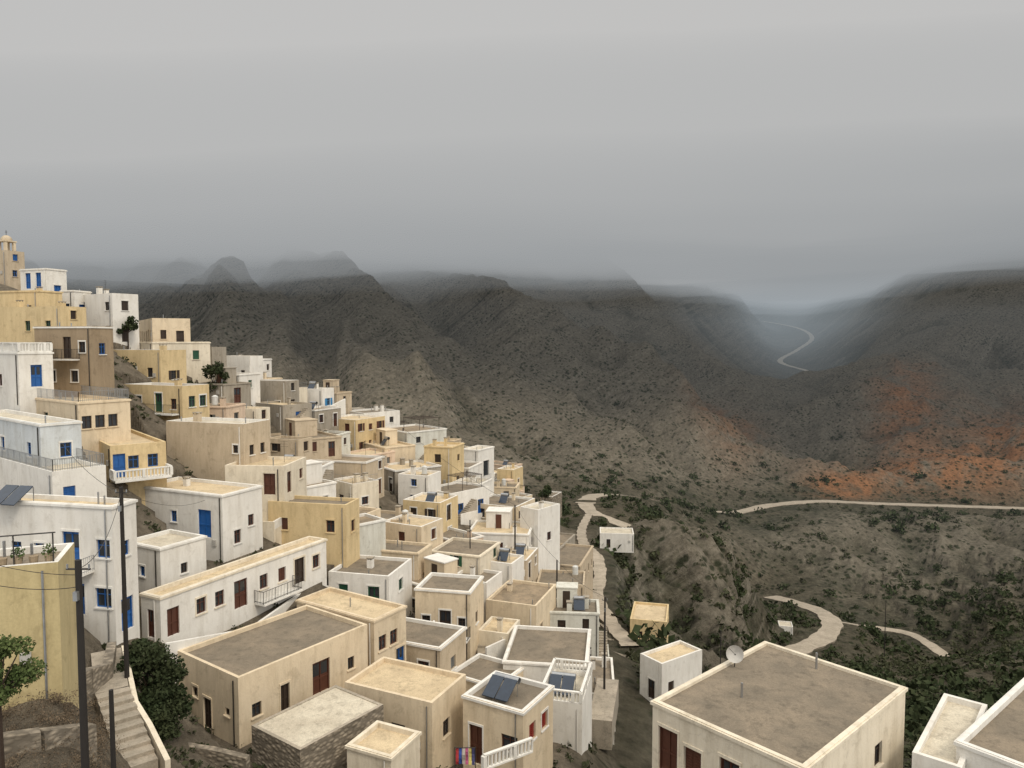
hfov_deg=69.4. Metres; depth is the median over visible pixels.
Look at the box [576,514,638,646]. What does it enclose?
chapel lane
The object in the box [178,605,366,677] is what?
roof
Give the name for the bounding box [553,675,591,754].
walls
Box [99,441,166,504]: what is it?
walls
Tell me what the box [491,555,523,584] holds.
walls
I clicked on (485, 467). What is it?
windows and doors
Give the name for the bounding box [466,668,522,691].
walls
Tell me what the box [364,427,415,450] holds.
roof details
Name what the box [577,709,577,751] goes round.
roof details
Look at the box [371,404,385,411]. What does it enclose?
roof details
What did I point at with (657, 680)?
roof details
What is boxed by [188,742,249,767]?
rubble retaining wall
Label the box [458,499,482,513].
windows and doors
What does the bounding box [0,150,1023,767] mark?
hillside terrain
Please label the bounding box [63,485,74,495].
windows and doors
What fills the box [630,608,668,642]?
walls
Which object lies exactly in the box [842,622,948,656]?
farm track
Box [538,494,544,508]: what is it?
roof details
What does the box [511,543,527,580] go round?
roof details
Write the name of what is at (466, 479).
roof
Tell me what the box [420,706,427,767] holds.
roof details
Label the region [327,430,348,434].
roof
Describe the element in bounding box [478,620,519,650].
walls
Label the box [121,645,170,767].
white parapet wall
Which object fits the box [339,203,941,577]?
distant scrub
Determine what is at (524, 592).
roof
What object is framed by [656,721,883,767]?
windows and doors
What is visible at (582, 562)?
roof details
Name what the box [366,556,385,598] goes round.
roof details
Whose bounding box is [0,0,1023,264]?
sky
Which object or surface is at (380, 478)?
windows and doors
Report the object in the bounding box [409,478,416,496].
windows and doors
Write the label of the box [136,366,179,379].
windows and doors
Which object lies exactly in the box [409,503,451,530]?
windows and doors
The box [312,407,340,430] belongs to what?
walls
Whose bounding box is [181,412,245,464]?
roof details
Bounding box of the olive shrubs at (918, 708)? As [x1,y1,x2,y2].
[520,389,1023,740]
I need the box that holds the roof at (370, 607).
[297,587,404,619]
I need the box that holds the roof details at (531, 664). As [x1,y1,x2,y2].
[502,626,590,668]
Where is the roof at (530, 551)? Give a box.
[505,546,537,560]
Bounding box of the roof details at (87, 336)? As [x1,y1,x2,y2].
[33,322,113,385]
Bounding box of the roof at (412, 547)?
[383,540,431,552]
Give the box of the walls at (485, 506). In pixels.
[480,498,534,520]
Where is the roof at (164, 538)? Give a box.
[137,529,204,547]
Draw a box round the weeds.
[101,356,597,767]
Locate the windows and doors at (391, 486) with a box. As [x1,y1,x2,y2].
[388,476,392,491]
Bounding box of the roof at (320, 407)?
[313,406,338,409]
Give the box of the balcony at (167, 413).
[153,404,178,415]
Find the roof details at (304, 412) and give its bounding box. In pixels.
[267,397,309,429]
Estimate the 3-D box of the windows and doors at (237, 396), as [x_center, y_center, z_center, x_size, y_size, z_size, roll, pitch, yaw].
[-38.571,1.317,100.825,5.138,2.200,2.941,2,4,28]
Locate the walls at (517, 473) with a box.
[497,466,522,489]
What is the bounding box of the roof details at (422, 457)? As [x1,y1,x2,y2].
[397,415,446,460]
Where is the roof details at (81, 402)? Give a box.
[35,394,130,419]
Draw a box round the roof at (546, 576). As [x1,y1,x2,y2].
[537,569,584,584]
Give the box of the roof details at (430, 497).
[413,491,448,516]
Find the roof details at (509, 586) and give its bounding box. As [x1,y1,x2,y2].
[506,582,549,625]
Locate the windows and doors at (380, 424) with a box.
[345,420,383,448]
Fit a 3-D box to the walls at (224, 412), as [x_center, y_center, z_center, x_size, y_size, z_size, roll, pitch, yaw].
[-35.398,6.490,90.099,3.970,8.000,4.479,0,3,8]
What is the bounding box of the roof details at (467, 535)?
[443,529,483,540]
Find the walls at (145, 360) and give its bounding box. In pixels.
[113,350,186,382]
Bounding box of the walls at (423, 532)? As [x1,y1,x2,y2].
[386,518,442,548]
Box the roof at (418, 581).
[412,575,423,583]
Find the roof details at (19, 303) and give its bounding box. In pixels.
[16,300,66,325]
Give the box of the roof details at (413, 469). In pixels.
[411,465,427,491]
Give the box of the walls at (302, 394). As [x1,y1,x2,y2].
[299,387,307,402]
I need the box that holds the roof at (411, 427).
[385,424,442,431]
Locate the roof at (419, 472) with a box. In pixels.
[399,469,439,475]
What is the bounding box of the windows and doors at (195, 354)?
[192,350,199,359]
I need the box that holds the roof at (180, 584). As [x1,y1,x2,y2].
[141,536,325,596]
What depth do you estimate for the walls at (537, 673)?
62.19 m
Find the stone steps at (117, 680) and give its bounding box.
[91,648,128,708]
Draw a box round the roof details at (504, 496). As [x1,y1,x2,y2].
[499,492,518,502]
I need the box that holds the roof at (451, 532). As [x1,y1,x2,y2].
[443,527,481,538]
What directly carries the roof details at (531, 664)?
on the walls at (537, 673)
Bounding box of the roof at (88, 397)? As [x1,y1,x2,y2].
[45,394,125,401]
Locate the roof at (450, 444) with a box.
[424,442,461,446]
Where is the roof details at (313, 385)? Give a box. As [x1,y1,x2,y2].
[307,381,327,388]
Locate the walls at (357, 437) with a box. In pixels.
[339,416,384,450]
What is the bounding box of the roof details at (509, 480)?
[506,478,523,491]
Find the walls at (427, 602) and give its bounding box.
[415,576,482,659]
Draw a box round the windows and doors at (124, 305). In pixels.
[84,300,129,341]
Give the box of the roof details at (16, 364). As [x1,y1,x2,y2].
[0,352,53,404]
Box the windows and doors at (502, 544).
[498,541,531,547]
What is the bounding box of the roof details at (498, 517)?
[471,506,531,540]
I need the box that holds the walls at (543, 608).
[486,585,555,626]
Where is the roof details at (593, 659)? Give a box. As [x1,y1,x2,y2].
[591,652,613,744]
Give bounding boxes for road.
[575,493,1023,513]
[578,503,630,527]
[762,321,813,370]
[763,596,843,654]
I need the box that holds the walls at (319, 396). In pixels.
[307,388,333,405]
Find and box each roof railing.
[0,342,52,351]
[37,385,128,401]
[543,658,592,704]
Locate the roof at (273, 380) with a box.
[260,379,291,380]
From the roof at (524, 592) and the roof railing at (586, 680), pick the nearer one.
the roof railing at (586, 680)
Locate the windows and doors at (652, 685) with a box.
[647,676,672,698]
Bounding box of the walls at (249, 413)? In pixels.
[245,407,270,436]
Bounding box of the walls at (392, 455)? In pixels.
[374,451,394,465]
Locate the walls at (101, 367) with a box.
[34,326,114,396]
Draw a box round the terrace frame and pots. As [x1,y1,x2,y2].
[0,532,54,565]
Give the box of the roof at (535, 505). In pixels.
[521,501,558,509]
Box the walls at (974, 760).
[956,740,1023,767]
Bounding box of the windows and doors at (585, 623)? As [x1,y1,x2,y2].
[558,619,599,655]
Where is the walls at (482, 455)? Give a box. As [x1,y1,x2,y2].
[464,446,493,493]
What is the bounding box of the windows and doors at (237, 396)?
[234,387,240,402]
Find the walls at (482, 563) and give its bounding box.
[432,543,499,574]
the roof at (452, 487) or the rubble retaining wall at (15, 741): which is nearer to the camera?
the rubble retaining wall at (15, 741)
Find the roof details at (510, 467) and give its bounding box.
[506,459,514,478]
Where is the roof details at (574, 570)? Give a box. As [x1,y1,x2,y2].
[563,565,581,595]
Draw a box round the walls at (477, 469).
[464,463,481,476]
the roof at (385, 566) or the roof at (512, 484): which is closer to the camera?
the roof at (385, 566)
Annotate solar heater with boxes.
[0,485,33,505]
[482,671,520,701]
[549,671,575,695]
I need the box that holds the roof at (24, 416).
[0,409,78,423]
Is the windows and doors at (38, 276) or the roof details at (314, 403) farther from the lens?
the roof details at (314, 403)
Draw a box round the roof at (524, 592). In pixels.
[486,579,555,605]
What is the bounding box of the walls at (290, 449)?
[270,437,312,459]
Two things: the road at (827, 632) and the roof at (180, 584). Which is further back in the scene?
the road at (827, 632)
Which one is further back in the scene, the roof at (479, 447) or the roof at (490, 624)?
the roof at (479, 447)
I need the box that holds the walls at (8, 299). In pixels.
[0,290,61,306]
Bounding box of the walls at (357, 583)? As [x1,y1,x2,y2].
[328,559,411,616]
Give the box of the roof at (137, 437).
[101,429,164,445]
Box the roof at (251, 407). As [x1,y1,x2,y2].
[245,406,265,408]
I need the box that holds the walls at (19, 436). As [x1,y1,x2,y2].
[0,417,81,465]
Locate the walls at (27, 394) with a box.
[0,352,53,413]
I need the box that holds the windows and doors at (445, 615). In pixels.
[421,608,478,625]
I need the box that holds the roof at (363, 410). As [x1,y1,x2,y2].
[352,408,398,412]
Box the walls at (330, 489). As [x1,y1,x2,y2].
[307,481,335,496]
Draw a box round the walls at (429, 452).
[424,443,463,483]
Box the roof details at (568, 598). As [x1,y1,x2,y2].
[550,582,608,656]
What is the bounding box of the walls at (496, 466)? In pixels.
[494,464,521,468]
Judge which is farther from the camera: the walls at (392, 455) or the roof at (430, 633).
the walls at (392, 455)
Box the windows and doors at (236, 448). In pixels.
[232,442,265,455]
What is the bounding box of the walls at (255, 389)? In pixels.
[211,373,259,406]
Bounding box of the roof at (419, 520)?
[386,514,441,526]
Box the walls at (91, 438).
[36,398,130,462]
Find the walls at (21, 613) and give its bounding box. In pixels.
[0,543,78,711]
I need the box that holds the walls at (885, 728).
[652,687,905,767]
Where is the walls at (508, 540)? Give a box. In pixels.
[473,530,531,547]
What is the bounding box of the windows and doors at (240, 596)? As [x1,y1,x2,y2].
[148,552,320,636]
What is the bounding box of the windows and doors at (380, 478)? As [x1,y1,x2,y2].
[377,459,382,492]
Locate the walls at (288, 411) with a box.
[255,403,311,434]
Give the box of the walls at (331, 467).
[322,462,333,477]
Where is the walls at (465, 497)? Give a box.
[438,486,488,519]
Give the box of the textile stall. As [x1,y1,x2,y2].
[454,747,475,767]
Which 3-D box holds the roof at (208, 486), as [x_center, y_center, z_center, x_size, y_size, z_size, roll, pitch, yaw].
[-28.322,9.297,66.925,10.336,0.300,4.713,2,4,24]
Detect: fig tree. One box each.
[114,637,188,711]
[137,682,194,741]
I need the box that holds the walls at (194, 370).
[140,343,210,382]
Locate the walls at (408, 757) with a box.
[347,732,419,767]
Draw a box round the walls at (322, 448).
[312,436,341,459]
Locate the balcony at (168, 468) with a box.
[109,463,172,483]
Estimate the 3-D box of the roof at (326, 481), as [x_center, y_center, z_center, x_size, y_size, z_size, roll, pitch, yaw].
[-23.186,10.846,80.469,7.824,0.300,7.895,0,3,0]
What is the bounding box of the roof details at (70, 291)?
[59,289,91,305]
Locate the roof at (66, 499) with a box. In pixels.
[9,493,133,505]
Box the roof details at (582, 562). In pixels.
[560,546,593,567]
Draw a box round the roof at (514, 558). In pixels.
[492,553,522,563]
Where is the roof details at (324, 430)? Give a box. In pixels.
[321,429,350,434]
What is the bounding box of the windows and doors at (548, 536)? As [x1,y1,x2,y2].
[531,532,551,542]
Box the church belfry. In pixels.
[0,235,24,289]
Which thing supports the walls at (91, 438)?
on the hillside terrain
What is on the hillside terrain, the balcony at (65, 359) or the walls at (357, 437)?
the walls at (357, 437)
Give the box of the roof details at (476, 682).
[462,654,523,683]
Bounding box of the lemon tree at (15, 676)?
[0,633,48,767]
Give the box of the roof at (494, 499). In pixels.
[481,494,533,506]
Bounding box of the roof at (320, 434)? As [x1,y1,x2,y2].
[271,430,339,437]
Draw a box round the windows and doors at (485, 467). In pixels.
[465,459,489,475]
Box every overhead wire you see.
[1,586,75,589]
[2,566,69,574]
[62,443,114,490]
[82,494,120,566]
[123,493,203,505]
[403,428,512,503]
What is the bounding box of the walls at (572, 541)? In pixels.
[560,534,574,549]
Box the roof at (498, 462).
[494,460,521,465]
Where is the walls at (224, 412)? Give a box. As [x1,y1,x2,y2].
[209,403,244,418]
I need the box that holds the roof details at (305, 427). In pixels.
[285,417,341,439]
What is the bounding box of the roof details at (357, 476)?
[335,472,375,497]
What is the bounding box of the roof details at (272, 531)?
[263,441,287,544]
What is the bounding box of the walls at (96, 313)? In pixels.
[83,293,139,348]
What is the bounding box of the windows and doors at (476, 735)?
[468,706,548,763]
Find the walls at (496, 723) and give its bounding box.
[463,687,552,767]
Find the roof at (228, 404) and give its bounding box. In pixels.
[209,403,242,405]
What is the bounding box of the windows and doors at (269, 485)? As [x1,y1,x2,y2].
[262,468,303,494]
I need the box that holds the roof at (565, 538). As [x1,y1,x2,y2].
[560,533,573,547]
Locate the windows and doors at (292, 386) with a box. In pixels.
[274,383,295,402]
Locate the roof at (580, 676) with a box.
[554,670,585,704]
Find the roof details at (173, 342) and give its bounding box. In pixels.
[139,342,210,348]
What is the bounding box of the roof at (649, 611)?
[630,601,668,621]
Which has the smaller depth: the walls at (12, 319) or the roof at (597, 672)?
the roof at (597, 672)
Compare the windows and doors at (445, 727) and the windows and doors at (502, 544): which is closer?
the windows and doors at (445, 727)
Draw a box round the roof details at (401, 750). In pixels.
[345,720,421,767]
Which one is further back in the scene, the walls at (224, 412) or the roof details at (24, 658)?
the walls at (224, 412)
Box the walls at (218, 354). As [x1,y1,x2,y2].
[210,347,226,366]
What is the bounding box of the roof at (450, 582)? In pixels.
[415,572,481,591]
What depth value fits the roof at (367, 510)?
85.24 m
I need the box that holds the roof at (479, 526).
[471,520,530,533]
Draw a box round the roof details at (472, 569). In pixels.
[469,565,475,574]
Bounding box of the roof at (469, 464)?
[464,461,480,467]
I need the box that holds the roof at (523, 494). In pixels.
[520,493,531,496]
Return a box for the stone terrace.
[251,685,383,767]
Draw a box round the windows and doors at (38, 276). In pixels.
[24,271,61,290]
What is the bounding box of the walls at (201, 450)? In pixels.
[166,420,270,480]
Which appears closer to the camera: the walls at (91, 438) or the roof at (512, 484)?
the walls at (91, 438)
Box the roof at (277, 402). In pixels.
[260,401,305,404]
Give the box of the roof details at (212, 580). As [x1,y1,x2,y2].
[139,539,327,641]
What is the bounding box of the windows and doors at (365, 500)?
[340,494,368,505]
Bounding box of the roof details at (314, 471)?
[306,459,336,488]
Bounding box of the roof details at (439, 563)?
[412,553,484,585]
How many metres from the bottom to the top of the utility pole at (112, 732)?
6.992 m
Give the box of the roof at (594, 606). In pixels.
[552,598,598,612]
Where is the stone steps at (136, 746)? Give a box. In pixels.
[95,686,157,767]
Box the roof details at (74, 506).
[16,492,137,641]
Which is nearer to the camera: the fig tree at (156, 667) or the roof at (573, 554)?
the fig tree at (156, 667)
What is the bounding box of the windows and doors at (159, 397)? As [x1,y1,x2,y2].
[134,392,206,411]
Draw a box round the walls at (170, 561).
[137,535,206,591]
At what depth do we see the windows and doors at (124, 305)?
96.07 m
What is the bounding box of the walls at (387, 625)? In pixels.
[297,600,405,665]
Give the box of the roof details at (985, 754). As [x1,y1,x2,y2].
[953,678,1023,767]
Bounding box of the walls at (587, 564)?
[560,546,592,598]
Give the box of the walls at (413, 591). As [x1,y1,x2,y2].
[412,581,483,623]
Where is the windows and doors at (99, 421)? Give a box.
[43,411,119,429]
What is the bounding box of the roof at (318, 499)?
[276,495,358,504]
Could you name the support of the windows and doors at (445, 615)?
attached to the walls at (427, 602)
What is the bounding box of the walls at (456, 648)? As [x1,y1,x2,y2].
[406,629,465,670]
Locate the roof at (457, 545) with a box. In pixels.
[432,537,498,555]
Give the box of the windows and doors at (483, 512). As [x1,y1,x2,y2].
[481,508,519,519]
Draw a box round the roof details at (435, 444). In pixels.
[423,437,464,482]
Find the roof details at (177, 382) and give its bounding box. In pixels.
[174,378,182,418]
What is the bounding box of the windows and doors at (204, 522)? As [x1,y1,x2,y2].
[169,508,255,545]
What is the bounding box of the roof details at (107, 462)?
[106,449,109,481]
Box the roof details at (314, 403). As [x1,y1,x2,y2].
[310,401,341,410]
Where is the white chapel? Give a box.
[600,527,633,552]
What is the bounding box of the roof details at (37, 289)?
[0,287,62,306]
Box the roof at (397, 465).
[385,460,438,469]
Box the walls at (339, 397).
[334,391,351,414]
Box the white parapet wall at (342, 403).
[331,399,345,414]
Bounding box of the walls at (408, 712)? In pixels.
[345,674,465,767]
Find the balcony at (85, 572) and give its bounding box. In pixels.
[75,555,93,576]
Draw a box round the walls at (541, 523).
[520,504,559,571]
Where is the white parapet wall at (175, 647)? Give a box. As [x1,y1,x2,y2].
[165,585,328,684]
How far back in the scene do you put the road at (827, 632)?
209.71 m
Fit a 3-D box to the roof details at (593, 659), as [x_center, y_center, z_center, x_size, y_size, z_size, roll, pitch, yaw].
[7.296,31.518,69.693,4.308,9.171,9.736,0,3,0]
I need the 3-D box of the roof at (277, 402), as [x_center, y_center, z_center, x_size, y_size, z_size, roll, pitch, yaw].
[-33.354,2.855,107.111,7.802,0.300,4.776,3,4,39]
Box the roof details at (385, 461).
[363,440,395,466]
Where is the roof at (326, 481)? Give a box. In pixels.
[307,479,334,485]
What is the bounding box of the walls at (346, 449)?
[337,431,350,453]
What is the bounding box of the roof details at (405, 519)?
[399,509,416,541]
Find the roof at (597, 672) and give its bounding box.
[590,656,613,693]
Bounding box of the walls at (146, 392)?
[124,384,209,421]
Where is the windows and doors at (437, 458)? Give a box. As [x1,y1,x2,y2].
[434,453,459,479]
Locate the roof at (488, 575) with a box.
[458,569,501,582]
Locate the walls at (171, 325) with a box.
[139,318,190,341]
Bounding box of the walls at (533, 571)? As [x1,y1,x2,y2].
[524,549,537,581]
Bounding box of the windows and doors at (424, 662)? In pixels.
[417,656,456,670]
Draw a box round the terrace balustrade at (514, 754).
[481,737,532,767]
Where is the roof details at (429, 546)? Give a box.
[381,539,432,579]
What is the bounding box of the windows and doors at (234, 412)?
[210,411,239,417]
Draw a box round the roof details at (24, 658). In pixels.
[2,541,47,698]
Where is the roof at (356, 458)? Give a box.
[316,454,381,461]
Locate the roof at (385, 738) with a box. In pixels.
[347,720,419,756]
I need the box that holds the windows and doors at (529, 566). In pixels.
[528,554,536,579]
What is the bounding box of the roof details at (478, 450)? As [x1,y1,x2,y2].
[464,446,494,460]
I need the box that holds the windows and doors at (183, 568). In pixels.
[138,562,189,577]
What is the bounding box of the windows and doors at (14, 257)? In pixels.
[12,253,18,276]
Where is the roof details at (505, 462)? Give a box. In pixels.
[494,460,524,492]
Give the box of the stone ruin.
[540,491,561,516]
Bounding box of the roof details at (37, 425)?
[0,416,82,464]
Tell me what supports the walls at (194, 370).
on the hillside terrain
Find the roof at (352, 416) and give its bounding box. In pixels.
[341,414,379,419]
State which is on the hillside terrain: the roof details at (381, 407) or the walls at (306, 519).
the walls at (306, 519)
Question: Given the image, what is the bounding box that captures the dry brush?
[2,680,125,767]
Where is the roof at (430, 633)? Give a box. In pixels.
[406,617,465,647]
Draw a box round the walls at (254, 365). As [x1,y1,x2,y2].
[226,356,262,378]
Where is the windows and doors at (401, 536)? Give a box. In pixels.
[399,526,436,540]
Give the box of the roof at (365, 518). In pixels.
[359,513,383,523]
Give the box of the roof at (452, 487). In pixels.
[441,481,486,493]
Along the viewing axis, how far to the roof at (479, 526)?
100.27 m
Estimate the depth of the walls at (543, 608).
76.80 m
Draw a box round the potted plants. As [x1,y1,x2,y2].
[10,543,56,559]
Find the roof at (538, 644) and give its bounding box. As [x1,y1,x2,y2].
[503,625,589,665]
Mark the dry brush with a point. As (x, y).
(101, 737)
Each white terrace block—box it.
[0,447,106,496]
[912,693,986,767]
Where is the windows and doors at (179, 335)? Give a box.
[139,329,184,341]
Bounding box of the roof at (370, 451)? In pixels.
[351,448,393,454]
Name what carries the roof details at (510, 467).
on the walls at (517, 473)
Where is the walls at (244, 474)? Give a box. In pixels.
[225,457,306,520]
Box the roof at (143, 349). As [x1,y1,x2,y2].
[121,349,170,349]
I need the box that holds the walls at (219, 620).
[141,539,326,642]
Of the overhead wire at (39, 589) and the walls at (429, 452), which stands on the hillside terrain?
the walls at (429, 452)
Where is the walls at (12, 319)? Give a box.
[0,306,86,341]
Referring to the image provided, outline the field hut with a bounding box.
[778,620,792,634]
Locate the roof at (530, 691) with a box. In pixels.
[463,670,552,711]
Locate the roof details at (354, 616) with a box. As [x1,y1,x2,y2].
[295,598,406,664]
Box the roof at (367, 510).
[359,506,379,513]
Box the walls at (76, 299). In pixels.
[62,290,90,306]
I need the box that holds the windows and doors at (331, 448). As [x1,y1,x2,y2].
[312,441,334,456]
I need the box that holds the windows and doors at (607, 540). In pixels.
[606,539,609,547]
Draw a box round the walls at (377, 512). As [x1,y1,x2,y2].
[368,508,380,516]
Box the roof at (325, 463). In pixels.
[322,461,332,465]
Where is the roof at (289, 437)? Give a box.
[270,435,309,439]
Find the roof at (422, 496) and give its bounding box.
[403,492,456,502]
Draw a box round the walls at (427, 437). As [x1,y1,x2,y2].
[397,428,446,459]
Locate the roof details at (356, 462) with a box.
[317,456,384,472]
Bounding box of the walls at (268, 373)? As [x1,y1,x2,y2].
[263,360,271,376]
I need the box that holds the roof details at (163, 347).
[123,344,167,381]
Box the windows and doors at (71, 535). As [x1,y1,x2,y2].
[14,529,132,630]
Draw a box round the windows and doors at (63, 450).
[0,434,73,457]
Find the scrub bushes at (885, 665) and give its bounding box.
[479,351,1023,767]
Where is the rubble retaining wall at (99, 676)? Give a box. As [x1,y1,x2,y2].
[86,641,116,707]
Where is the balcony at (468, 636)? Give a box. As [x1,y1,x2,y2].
[466,627,469,643]
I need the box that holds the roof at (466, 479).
[453,477,491,483]
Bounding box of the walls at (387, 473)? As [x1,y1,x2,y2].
[384,465,440,493]
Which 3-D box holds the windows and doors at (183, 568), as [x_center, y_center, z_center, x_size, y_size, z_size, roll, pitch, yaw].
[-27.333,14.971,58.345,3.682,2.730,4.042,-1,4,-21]
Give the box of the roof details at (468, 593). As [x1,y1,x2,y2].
[414,572,483,660]
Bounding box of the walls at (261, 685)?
[178,625,367,748]
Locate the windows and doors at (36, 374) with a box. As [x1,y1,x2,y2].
[0,363,43,386]
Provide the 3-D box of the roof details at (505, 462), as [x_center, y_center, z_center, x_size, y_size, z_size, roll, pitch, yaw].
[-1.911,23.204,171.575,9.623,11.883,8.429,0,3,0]
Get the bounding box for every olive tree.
[117,316,139,348]
[538,485,552,500]
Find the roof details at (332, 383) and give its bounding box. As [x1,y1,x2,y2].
[323,379,351,393]
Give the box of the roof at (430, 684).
[345,656,464,702]
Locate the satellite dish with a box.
[726,645,743,666]
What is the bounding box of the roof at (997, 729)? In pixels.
[957,679,1023,765]
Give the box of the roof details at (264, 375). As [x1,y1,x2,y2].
[263,372,282,378]
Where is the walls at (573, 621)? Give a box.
[550,611,598,656]
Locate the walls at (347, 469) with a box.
[314,456,383,497]
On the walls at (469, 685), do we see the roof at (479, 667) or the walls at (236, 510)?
the roof at (479, 667)
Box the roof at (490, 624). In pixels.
[479,616,518,633]
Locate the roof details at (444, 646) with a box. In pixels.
[406,627,466,667]
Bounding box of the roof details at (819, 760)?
[650,641,907,767]
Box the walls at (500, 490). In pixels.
[494,482,519,495]
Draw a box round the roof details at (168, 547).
[137,536,206,586]
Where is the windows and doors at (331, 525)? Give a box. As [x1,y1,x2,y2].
[281,517,355,533]
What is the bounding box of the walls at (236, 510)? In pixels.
[145,485,262,562]
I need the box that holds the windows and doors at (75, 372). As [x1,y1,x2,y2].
[53,337,106,382]
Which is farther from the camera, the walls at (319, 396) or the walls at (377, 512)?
the walls at (319, 396)
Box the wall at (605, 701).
[592,678,618,749]
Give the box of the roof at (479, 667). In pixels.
[454,653,522,681]
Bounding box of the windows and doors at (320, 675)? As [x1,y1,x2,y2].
[191,656,355,731]
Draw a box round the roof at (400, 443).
[369,440,414,446]
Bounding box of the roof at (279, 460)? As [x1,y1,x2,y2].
[227,456,304,465]
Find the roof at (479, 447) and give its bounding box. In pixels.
[464,445,492,449]
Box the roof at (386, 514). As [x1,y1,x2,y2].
[381,510,410,519]
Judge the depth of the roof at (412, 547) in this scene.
80.69 m
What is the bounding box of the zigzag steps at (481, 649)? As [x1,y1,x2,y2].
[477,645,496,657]
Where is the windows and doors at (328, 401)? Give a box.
[325,397,331,405]
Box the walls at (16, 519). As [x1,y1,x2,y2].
[0,499,139,644]
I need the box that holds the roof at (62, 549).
[0,542,73,566]
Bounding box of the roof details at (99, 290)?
[95,282,110,325]
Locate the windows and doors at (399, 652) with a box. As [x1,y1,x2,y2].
[378,629,404,660]
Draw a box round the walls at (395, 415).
[349,410,399,426]
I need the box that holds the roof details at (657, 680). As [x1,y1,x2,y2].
[657,665,657,696]
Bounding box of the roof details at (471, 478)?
[454,473,492,484]
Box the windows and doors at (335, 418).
[319,412,337,426]
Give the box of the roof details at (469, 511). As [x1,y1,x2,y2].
[443,471,481,525]
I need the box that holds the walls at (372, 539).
[360,519,385,555]
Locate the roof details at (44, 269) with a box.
[19,268,66,290]
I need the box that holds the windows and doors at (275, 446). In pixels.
[270,441,309,451]
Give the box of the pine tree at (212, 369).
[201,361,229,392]
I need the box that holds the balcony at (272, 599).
[254,575,302,606]
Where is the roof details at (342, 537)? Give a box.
[341,497,342,567]
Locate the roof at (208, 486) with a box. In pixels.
[147,477,259,494]
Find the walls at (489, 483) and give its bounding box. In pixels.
[456,479,491,494]
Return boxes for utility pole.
[66,559,90,767]
[109,689,115,767]
[115,487,129,679]
[469,520,470,548]
[514,505,515,549]
[556,560,557,597]
[602,597,607,688]
[720,630,721,663]
[884,604,885,661]
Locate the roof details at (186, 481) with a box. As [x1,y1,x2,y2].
[144,476,262,558]
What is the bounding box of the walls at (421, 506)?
[403,495,457,532]
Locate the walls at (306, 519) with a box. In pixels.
[268,499,359,567]
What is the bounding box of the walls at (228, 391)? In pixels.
[202,382,250,405]
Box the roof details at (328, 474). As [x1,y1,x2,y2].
[284,454,333,480]
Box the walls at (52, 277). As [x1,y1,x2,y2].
[20,268,66,290]
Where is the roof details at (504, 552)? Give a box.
[497,547,509,561]
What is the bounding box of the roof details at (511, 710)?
[461,670,554,767]
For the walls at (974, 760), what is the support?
on the hillside terrain
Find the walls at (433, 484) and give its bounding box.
[398,471,440,504]
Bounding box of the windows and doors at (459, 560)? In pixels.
[450,547,497,566]
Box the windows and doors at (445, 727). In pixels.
[392,718,451,740]
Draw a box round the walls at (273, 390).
[260,380,298,402]
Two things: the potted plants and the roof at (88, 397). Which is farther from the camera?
the roof at (88, 397)
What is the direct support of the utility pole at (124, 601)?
on the hillside terrain
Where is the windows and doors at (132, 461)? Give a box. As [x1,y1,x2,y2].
[113,452,159,477]
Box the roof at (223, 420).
[168,417,267,423]
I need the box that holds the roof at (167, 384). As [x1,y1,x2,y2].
[132,382,203,385]
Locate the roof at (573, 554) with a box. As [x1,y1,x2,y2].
[560,543,592,565]
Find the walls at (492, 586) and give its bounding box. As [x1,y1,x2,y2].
[484,572,501,622]
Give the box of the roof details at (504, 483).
[494,478,519,491]
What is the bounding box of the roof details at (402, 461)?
[384,457,441,486]
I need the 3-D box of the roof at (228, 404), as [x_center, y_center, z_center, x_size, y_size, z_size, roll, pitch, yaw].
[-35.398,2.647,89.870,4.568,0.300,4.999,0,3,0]
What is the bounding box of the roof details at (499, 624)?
[496,617,503,638]
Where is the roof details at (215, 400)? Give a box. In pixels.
[210,395,245,417]
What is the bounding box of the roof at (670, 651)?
[640,640,701,663]
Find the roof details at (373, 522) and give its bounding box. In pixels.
[360,519,386,525]
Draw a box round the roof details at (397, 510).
[376,505,412,521]
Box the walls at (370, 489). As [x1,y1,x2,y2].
[334,480,378,507]
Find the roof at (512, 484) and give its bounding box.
[494,482,518,486]
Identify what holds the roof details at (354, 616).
on the walls at (387, 625)
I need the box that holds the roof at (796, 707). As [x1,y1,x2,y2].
[654,641,904,767]
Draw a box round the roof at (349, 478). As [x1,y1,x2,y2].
[334,475,376,483]
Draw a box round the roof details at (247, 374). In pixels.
[236,373,260,375]
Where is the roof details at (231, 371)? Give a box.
[195,367,251,396]
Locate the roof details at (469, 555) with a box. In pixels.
[432,539,500,574]
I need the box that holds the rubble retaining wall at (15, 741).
[3,722,96,765]
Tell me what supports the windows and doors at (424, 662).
attached to the walls at (456, 648)
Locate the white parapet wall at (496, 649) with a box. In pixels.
[485,639,504,658]
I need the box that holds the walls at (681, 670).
[640,650,701,701]
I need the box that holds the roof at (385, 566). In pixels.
[329,555,411,575]
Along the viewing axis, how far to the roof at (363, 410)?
131.92 m
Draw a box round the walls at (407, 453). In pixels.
[364,442,414,461]
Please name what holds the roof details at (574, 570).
on the walls at (580, 588)
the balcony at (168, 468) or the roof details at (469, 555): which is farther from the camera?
the roof details at (469, 555)
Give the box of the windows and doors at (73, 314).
[24,309,77,331]
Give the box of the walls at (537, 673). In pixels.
[503,638,589,681]
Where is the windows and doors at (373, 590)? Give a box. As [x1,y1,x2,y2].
[337,575,403,598]
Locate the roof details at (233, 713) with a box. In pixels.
[232,681,234,746]
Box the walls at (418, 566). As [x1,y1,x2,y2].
[382,544,431,579]
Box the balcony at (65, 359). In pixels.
[53,349,79,360]
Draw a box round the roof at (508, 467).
[498,465,521,469]
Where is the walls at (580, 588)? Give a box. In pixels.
[577,582,584,595]

